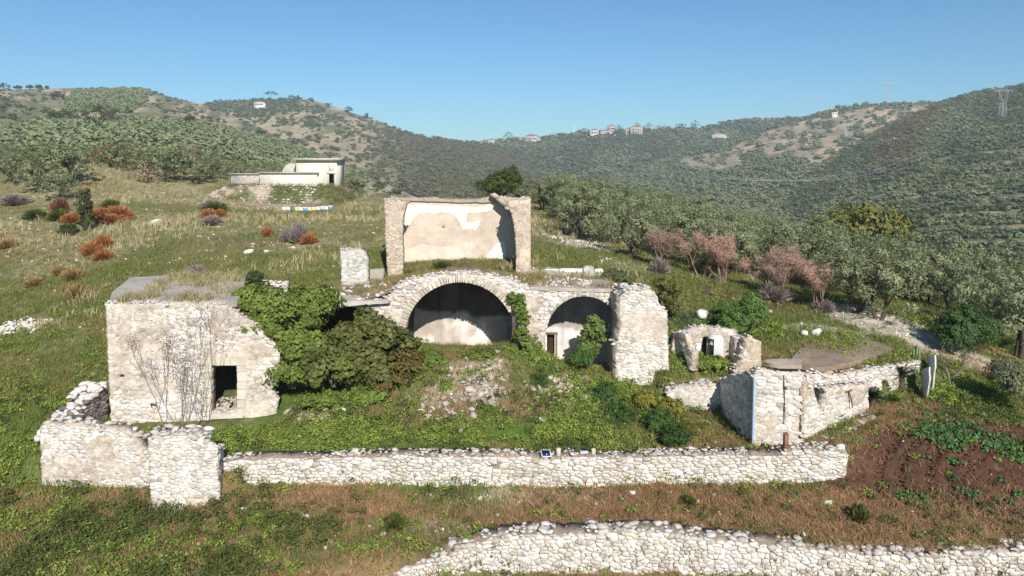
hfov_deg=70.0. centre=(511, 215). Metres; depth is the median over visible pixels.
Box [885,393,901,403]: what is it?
broom bush
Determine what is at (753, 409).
drain pipe
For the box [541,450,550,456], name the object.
solar panel
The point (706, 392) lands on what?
retaining wall
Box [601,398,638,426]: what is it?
weed bush
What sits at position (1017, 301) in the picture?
olive tree
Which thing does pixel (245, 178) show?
side tank
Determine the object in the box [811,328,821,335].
boulder
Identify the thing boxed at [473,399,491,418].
weed bush
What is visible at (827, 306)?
broom bush
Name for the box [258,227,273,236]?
broom bush
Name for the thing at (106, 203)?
broom bush
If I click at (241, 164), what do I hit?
olive tree
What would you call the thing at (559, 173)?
olive tree
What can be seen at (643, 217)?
olive tree
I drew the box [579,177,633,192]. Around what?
olive tree
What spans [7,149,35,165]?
olive tree
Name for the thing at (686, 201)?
olive tree
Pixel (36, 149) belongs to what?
oak tree
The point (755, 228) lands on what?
olive tree
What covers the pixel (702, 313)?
boulder
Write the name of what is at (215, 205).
broom bush
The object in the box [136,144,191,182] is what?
olive tree
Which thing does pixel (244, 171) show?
olive tree
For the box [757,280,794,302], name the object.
broom bush
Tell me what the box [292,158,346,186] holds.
tank house
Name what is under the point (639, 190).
olive tree
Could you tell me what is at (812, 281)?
dead olive tree
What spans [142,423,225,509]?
stone pier
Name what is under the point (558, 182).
olive tree
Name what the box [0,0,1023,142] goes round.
sky
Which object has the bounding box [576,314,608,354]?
fig tree
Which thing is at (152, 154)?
oak tree
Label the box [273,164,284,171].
olive tree
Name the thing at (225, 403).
doorway rubble
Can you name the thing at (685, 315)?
shrub
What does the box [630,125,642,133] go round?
villa
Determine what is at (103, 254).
broom bush
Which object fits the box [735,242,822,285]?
dead olive tree
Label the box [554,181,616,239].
olive tree
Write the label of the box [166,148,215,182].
olive tree
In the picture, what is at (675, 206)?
olive tree
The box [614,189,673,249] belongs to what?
olive tree
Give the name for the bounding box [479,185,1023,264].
valley wood
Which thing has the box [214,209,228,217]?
broom bush
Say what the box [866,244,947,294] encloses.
olive tree
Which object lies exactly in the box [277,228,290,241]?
broom bush
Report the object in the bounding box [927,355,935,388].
stone slab
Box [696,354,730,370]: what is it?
weed bush
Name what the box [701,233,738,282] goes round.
dead olive tree
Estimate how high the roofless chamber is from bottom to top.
5.240 m
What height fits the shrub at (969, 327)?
2.369 m
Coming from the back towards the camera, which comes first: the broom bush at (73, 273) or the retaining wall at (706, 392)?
the broom bush at (73, 273)
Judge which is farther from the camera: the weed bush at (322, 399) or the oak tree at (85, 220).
the oak tree at (85, 220)
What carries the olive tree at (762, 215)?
on the ground at (226, 380)
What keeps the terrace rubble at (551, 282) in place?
on the vaulted ruin at (464, 307)
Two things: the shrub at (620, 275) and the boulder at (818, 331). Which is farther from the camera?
the shrub at (620, 275)
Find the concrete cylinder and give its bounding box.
[282,163,295,171]
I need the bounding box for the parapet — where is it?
[369,268,383,279]
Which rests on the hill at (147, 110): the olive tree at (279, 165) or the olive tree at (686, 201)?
the olive tree at (279, 165)
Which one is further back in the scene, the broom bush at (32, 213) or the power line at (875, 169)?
the power line at (875, 169)
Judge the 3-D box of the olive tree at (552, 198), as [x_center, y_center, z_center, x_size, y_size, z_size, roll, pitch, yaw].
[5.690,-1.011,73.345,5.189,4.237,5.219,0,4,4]
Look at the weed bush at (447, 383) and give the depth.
32.87 m
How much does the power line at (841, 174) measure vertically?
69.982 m
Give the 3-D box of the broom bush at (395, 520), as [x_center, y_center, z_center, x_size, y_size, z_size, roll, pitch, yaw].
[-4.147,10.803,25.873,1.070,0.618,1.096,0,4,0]
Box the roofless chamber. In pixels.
[383,193,531,276]
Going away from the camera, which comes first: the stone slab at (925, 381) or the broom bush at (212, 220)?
the stone slab at (925, 381)
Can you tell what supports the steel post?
attached to the dry stone wall at (821, 461)
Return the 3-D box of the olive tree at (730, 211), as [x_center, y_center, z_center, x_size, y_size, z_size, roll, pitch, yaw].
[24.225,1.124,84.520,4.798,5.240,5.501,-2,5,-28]
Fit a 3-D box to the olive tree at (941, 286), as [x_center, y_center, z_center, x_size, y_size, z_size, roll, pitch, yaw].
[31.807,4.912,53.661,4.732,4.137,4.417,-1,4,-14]
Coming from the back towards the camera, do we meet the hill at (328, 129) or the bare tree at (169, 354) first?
the hill at (328, 129)
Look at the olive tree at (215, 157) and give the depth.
104.60 m
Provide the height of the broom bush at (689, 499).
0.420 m
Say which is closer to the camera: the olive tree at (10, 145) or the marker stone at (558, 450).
the marker stone at (558, 450)
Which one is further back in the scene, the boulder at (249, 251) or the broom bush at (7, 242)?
the broom bush at (7, 242)
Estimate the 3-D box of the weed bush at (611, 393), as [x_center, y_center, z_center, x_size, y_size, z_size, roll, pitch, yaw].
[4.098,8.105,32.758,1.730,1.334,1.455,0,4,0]
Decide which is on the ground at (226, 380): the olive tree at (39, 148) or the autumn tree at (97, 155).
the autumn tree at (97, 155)
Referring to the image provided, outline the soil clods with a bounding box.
[777,420,1023,539]
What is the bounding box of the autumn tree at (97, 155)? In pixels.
[88,142,135,166]
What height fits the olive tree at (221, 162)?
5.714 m
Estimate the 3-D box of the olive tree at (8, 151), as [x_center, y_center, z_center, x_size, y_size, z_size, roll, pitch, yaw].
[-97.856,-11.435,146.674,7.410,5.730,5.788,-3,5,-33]
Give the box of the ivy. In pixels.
[505,291,542,354]
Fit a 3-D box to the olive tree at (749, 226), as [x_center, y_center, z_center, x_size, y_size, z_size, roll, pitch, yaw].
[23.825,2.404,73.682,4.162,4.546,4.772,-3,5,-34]
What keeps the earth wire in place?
hanging from the pylon at (1002, 102)
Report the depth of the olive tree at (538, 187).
84.08 m
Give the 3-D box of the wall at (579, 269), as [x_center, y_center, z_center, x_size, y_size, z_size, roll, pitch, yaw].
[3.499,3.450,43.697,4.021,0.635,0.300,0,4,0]
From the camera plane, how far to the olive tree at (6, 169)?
91.30 m
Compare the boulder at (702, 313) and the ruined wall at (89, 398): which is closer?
the ruined wall at (89, 398)
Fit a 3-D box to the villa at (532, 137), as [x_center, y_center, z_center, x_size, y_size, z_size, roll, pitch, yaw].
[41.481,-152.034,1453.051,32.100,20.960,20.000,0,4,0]
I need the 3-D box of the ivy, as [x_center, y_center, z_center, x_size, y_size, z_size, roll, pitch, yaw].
[0.665,5.245,35.788,1.330,3.018,2.046,-3,5,-34]
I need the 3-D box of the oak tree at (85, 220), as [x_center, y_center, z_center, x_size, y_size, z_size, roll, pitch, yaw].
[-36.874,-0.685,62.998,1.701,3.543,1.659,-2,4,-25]
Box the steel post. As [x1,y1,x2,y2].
[783,432,788,449]
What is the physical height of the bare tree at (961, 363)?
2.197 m
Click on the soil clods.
(915, 444)
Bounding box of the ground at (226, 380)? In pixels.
[0,164,1023,575]
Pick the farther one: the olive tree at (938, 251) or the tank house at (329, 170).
the tank house at (329, 170)
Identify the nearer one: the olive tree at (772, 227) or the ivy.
the ivy
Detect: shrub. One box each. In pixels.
[230,281,347,388]
[245,270,265,285]
[280,335,360,388]
[326,304,423,387]
[366,345,427,391]
[599,266,635,282]
[650,276,687,318]
[673,309,697,327]
[706,289,771,334]
[927,301,1003,349]
[982,355,1023,398]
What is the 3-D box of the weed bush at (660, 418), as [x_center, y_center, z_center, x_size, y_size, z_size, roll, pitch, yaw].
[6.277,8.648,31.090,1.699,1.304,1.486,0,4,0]
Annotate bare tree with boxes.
[117,267,232,425]
[926,341,977,386]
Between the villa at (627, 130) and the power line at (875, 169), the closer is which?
the power line at (875, 169)
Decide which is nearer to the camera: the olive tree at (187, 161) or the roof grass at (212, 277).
the roof grass at (212, 277)
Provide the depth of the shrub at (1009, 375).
31.34 m
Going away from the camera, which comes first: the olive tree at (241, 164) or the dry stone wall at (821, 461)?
the dry stone wall at (821, 461)
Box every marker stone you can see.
[352,447,358,454]
[556,447,560,454]
[591,448,595,454]
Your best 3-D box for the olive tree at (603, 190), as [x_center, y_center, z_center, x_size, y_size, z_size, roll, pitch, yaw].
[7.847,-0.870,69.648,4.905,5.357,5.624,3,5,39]
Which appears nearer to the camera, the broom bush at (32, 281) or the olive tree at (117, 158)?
the broom bush at (32, 281)
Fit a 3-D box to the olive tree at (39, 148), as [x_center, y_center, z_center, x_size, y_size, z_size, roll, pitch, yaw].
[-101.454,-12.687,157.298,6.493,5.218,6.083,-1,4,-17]
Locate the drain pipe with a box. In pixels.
[752,378,755,442]
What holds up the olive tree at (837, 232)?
on the ground at (226, 380)
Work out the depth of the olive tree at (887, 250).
57.31 m
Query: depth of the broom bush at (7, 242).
59.99 m
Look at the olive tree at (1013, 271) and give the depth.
45.15 m
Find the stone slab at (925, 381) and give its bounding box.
[921,367,930,396]
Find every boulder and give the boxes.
[243,249,253,253]
[696,309,708,318]
[800,330,807,335]
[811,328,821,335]
[835,444,844,448]
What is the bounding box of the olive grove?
[0,139,359,190]
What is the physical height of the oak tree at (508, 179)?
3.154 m
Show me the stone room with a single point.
(792, 403)
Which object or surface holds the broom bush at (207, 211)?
on the ground at (226, 380)
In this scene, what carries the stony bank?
on the ground at (226, 380)
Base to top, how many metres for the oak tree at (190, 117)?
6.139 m
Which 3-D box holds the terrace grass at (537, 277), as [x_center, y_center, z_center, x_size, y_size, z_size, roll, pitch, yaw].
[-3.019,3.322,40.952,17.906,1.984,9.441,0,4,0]
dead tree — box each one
[122,159,163,183]
[176,144,203,159]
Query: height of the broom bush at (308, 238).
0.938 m
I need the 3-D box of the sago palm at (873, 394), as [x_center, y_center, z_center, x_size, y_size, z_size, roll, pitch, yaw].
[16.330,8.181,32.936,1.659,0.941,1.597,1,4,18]
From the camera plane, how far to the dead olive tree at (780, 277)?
42.70 m
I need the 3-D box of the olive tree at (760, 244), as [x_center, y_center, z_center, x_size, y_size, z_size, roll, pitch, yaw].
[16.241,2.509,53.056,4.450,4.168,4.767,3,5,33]
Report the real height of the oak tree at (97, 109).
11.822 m
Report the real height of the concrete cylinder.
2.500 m
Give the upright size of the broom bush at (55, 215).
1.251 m
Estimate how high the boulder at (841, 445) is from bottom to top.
0.405 m
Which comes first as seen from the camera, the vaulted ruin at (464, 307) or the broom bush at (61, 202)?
the vaulted ruin at (464, 307)
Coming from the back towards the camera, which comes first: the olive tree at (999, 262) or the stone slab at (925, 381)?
the olive tree at (999, 262)
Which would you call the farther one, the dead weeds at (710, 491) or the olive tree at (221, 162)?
the olive tree at (221, 162)
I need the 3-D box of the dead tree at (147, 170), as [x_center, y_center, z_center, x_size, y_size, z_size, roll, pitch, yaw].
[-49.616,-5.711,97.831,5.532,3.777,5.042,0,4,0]
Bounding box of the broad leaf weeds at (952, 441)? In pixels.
[895,393,1023,515]
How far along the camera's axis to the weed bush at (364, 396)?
32.16 m
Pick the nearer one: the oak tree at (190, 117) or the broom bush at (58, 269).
the broom bush at (58, 269)
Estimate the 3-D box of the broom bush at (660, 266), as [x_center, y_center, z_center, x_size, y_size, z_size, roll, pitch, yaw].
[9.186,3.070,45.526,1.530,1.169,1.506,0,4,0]
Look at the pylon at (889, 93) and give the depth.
1128.39 m
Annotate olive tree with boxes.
[0,145,10,155]
[0,153,38,184]
[4,144,27,152]
[5,145,36,159]
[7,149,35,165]
[8,152,66,191]
[24,145,47,155]
[36,141,58,148]
[37,172,82,197]
[39,142,94,182]
[44,142,66,151]
[74,145,96,158]
[79,150,113,164]
[90,135,141,169]
[124,151,160,173]
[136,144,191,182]
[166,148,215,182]
[173,154,197,172]
[195,150,228,179]
[210,156,233,174]
[211,161,237,174]
[218,163,241,175]
[226,159,254,172]
[230,165,250,175]
[243,161,276,172]
[245,162,264,171]
[252,167,272,172]
[259,160,282,168]
[265,163,284,171]
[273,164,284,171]
[345,173,359,192]
[518,175,561,210]
[543,185,577,222]
[544,169,592,211]
[545,171,591,215]
[553,180,589,217]
[553,185,622,232]
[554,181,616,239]
[564,179,618,221]
[567,192,629,242]
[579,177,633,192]
[589,177,614,193]
[593,194,671,258]
[605,185,659,238]
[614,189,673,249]
[616,187,669,226]
[630,207,694,255]
[636,186,688,202]
[642,190,673,209]
[642,226,679,261]
[652,200,708,250]
[652,204,741,264]
[660,200,704,216]
[667,196,718,217]
[672,225,737,286]
[674,204,751,260]
[679,196,707,216]
[690,202,737,219]
[693,214,763,268]
[693,217,756,275]
[696,206,743,223]
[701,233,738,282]
[704,221,766,273]
[714,204,745,216]
[723,204,745,216]
[733,217,769,264]
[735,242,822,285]
[736,210,779,225]
[738,216,778,262]
[738,218,773,256]
[745,220,822,279]
[746,218,815,269]
[751,250,801,302]
[773,220,880,288]
[779,223,820,274]
[795,258,840,306]
[799,222,880,286]
[812,235,933,319]
[814,244,903,312]
[818,233,902,288]
[860,230,904,251]
[861,239,909,276]
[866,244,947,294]
[873,237,915,285]
[880,229,998,302]
[907,250,999,306]
[921,257,982,302]
[938,244,1023,313]
[944,257,1023,358]
[948,247,1016,305]
[967,275,1014,314]
[976,256,1023,314]
[992,263,1023,304]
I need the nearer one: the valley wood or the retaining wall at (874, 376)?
the retaining wall at (874, 376)
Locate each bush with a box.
[0,194,34,204]
[0,238,20,247]
[21,208,48,219]
[22,276,44,286]
[44,208,73,220]
[47,197,71,211]
[49,265,66,274]
[56,223,79,236]
[56,265,87,280]
[57,212,81,222]
[63,283,87,298]
[77,240,105,255]
[87,207,107,218]
[89,249,114,259]
[91,213,130,223]
[92,234,113,246]
[98,198,123,207]
[100,204,136,218]
[183,264,207,274]
[197,201,230,210]
[199,199,225,208]
[200,208,216,218]
[200,214,224,225]
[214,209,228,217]
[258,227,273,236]
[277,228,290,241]
[287,221,308,242]
[298,232,318,243]
[300,389,343,410]
[348,384,390,405]
[379,510,409,533]
[420,348,445,366]
[432,259,453,269]
[438,376,453,391]
[460,345,499,362]
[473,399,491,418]
[481,404,506,424]
[528,372,548,387]
[536,364,564,379]
[566,346,597,366]
[587,380,620,404]
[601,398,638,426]
[631,389,657,410]
[640,406,679,431]
[648,256,670,274]
[653,395,684,418]
[658,422,694,446]
[678,493,696,506]
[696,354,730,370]
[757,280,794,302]
[813,299,837,312]
[845,502,871,523]
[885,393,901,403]
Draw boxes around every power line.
[698,103,984,180]
[716,93,1003,180]
[733,111,993,180]
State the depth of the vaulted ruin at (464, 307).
39.16 m
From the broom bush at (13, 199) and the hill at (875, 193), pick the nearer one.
the broom bush at (13, 199)
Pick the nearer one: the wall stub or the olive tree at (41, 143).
the wall stub
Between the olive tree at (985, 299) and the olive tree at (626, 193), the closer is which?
the olive tree at (985, 299)
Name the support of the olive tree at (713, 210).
on the ground at (226, 380)
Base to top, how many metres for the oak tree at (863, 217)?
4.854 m
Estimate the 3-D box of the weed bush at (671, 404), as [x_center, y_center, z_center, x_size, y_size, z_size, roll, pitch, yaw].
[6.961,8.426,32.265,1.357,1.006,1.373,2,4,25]
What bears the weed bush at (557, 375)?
on the ground at (226, 380)
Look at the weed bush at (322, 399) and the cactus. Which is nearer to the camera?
the weed bush at (322, 399)
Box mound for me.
[210,185,358,203]
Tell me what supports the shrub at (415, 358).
on the ground at (226, 380)
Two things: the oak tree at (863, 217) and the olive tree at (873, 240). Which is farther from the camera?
the oak tree at (863, 217)
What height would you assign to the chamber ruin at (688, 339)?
2.405 m
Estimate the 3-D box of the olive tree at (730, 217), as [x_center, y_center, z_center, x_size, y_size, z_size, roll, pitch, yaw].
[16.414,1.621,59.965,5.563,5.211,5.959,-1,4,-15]
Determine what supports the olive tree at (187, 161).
on the ground at (226, 380)
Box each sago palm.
[868,386,890,406]
[888,362,922,389]
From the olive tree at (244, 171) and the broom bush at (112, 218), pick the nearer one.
the broom bush at (112, 218)
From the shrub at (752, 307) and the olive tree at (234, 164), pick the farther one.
the olive tree at (234, 164)
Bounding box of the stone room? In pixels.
[719,359,868,445]
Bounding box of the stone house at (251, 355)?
[104,275,289,422]
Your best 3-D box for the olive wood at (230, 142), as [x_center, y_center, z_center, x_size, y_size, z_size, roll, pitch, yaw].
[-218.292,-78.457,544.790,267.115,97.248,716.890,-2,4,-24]
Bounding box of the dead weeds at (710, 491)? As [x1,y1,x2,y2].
[0,334,1023,575]
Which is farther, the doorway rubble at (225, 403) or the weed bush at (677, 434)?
the doorway rubble at (225, 403)
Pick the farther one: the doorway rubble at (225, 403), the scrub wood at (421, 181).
the scrub wood at (421, 181)
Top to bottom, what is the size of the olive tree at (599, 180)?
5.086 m
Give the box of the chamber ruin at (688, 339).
[669,324,740,370]
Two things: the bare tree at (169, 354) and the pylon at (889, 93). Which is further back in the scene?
the pylon at (889, 93)
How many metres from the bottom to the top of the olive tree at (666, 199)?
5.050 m
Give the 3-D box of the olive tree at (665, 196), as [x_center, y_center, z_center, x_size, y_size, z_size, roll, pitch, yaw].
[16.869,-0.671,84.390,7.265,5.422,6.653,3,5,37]
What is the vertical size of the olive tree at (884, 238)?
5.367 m
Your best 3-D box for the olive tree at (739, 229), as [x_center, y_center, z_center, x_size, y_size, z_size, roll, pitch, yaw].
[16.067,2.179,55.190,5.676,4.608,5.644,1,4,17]
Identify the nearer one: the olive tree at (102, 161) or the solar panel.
the solar panel
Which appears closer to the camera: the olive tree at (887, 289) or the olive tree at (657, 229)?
the olive tree at (887, 289)
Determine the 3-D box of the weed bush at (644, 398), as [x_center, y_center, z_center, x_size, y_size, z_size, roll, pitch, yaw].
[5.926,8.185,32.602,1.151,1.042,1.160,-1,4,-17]
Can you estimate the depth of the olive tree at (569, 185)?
75.43 m
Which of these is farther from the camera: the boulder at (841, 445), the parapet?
the parapet
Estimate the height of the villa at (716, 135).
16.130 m
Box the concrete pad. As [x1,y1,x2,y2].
[791,335,894,371]
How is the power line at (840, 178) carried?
hanging from the pylon at (1002, 102)
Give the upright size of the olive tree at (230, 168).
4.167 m
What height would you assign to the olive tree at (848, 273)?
4.352 m
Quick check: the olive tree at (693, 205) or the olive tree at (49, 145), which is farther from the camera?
the olive tree at (49, 145)
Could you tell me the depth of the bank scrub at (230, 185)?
95.25 m
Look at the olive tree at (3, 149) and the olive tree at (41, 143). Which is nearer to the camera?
the olive tree at (3, 149)
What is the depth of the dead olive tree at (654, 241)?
46.81 m
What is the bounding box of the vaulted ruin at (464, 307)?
[292,264,613,363]
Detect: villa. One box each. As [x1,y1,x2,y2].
[254,101,266,107]
[525,134,540,142]
[589,129,598,135]
[600,130,611,133]
[607,125,614,132]
[625,128,629,134]
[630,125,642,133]
[711,133,726,140]
[830,112,837,117]
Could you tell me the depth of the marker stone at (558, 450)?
28.39 m
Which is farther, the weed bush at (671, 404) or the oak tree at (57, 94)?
the oak tree at (57, 94)
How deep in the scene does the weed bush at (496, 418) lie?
30.91 m
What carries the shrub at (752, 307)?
on the ground at (226, 380)
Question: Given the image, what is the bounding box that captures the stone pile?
[0,315,58,339]
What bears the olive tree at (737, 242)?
on the ground at (226, 380)
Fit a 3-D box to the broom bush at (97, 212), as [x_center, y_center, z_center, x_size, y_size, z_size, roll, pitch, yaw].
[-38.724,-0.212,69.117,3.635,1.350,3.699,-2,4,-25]
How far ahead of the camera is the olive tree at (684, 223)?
50.86 m
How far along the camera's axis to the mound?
93.97 m
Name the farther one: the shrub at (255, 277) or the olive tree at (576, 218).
the olive tree at (576, 218)
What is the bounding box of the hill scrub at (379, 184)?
[0,86,402,195]
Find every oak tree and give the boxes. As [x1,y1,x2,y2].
[11,143,88,170]
[48,108,78,118]
[49,90,65,99]
[73,188,95,227]
[80,103,120,120]
[114,149,165,169]
[184,115,195,119]
[473,164,527,195]
[807,202,923,242]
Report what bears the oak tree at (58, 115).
on the hill at (147, 110)
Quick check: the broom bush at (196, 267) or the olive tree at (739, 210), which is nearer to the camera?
the broom bush at (196, 267)
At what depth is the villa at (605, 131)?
1456.88 m
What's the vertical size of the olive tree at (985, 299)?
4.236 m
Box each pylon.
[882,83,895,104]
[998,89,1011,116]
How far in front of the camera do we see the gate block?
43.33 m
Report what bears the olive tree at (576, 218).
on the ground at (226, 380)
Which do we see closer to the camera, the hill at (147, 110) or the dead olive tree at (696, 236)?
the dead olive tree at (696, 236)
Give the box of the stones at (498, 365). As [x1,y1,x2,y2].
[0,177,1023,574]
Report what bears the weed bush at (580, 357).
on the ground at (226, 380)
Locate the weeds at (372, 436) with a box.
[0,276,1023,575]
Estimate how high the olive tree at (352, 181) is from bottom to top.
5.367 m
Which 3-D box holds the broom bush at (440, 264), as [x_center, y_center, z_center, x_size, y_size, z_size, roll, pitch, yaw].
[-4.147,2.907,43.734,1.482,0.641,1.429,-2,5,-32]
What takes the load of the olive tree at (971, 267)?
on the ground at (226, 380)
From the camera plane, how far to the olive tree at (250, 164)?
162.80 m
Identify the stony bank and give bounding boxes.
[207,185,318,203]
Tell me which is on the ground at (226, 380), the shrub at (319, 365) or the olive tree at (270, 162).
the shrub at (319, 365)
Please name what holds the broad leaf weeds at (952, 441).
on the ground at (226, 380)
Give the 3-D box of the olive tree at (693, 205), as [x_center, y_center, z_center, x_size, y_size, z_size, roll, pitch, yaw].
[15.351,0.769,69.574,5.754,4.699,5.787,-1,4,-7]
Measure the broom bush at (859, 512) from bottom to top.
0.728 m
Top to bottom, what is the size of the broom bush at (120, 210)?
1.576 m
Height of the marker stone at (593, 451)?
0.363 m
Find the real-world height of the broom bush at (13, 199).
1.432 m
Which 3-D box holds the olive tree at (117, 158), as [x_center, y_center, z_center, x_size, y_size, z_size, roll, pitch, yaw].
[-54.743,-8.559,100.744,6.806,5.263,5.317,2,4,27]
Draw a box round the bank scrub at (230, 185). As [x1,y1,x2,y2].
[188,182,365,206]
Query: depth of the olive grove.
217.34 m
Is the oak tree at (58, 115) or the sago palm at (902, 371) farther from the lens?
the oak tree at (58, 115)
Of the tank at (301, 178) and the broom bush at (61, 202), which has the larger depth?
the tank at (301, 178)
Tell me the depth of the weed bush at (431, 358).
34.15 m
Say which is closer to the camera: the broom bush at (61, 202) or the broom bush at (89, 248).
the broom bush at (89, 248)
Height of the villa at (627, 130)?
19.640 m
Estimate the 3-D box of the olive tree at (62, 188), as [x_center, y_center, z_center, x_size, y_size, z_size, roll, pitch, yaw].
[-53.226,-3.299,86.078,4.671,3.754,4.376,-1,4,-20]
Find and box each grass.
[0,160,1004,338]
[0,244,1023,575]
[105,267,252,304]
[316,257,618,297]
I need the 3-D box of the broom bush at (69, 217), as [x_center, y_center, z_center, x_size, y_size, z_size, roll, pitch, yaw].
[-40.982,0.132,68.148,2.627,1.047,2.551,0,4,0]
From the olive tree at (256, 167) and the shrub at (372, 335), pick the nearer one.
the shrub at (372, 335)
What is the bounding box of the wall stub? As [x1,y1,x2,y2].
[726,333,761,373]
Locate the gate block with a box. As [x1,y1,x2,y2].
[583,265,593,273]
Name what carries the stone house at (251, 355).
on the ground at (226, 380)
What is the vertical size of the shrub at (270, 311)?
4.744 m
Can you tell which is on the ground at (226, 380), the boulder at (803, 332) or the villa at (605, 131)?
the boulder at (803, 332)
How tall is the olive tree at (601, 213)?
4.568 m
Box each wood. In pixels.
[0,87,369,186]
[203,97,549,198]
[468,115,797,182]
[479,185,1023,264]
[605,99,936,210]
[758,82,1023,259]
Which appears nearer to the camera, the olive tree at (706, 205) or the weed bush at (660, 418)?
the weed bush at (660, 418)
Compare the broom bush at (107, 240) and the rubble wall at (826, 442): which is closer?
the rubble wall at (826, 442)
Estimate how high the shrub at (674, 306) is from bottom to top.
2.093 m
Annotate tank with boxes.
[229,173,259,184]
[258,172,318,185]
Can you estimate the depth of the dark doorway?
39.56 m
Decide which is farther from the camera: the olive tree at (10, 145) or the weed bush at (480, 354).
the olive tree at (10, 145)
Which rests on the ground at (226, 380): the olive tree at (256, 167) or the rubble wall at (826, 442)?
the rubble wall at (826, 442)
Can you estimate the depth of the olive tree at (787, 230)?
52.73 m
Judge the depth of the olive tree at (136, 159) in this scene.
99.52 m
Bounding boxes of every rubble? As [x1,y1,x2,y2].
[216,396,236,410]
[283,350,593,433]
[325,269,613,299]
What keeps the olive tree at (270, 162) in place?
on the hill at (147, 110)
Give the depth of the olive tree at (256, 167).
152.48 m
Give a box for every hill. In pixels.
[0,88,417,197]
[204,99,546,198]
[781,85,1023,254]
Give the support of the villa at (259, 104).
on the hill at (328, 129)
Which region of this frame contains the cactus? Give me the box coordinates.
[912,344,920,359]
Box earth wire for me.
[712,92,994,144]
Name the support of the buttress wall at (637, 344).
on the ground at (226, 380)
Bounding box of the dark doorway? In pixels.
[547,335,553,355]
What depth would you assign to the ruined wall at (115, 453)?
28.52 m
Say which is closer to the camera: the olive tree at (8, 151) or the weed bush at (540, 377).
the weed bush at (540, 377)
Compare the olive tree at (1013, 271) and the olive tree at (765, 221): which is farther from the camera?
the olive tree at (765, 221)
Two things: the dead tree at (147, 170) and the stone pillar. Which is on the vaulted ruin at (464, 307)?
the stone pillar
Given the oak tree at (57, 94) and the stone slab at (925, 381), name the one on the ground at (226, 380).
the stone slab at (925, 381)
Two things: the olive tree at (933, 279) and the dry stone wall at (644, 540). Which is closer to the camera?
the dry stone wall at (644, 540)
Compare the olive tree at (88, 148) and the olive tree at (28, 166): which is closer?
the olive tree at (28, 166)
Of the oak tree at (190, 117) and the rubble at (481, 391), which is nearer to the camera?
the rubble at (481, 391)
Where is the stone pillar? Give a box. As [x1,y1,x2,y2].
[340,247,369,284]
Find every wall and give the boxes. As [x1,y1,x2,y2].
[34,381,109,451]
[36,417,149,487]
[222,442,849,487]
[385,519,1023,575]
[544,268,602,272]
[607,282,668,385]
[663,378,719,410]
[802,358,921,399]
[810,412,875,444]
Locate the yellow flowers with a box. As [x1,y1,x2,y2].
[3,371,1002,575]
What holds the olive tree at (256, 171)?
on the ground at (226, 380)
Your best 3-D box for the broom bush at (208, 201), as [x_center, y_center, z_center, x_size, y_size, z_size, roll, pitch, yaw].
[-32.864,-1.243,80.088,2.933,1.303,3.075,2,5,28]
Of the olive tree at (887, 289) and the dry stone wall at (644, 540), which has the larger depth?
the olive tree at (887, 289)
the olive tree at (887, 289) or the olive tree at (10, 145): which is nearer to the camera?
the olive tree at (887, 289)
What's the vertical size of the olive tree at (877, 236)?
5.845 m
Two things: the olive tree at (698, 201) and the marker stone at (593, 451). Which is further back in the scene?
the olive tree at (698, 201)
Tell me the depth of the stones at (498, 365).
43.44 m
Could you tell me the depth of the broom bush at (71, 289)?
43.78 m
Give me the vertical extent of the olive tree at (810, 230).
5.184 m
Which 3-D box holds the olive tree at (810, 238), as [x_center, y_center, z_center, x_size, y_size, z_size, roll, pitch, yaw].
[20.651,2.929,48.046,6.221,5.071,6.794,0,4,1]
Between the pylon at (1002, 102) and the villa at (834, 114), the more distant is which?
the villa at (834, 114)
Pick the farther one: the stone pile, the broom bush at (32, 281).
the broom bush at (32, 281)
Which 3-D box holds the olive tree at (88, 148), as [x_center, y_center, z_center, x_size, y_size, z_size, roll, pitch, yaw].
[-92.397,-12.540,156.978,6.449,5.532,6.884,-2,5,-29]
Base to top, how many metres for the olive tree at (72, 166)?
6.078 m
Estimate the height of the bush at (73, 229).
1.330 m
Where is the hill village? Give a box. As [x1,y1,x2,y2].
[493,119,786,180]
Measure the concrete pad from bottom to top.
0.707 m
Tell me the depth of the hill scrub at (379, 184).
580.78 m
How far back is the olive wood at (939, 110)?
478.60 m

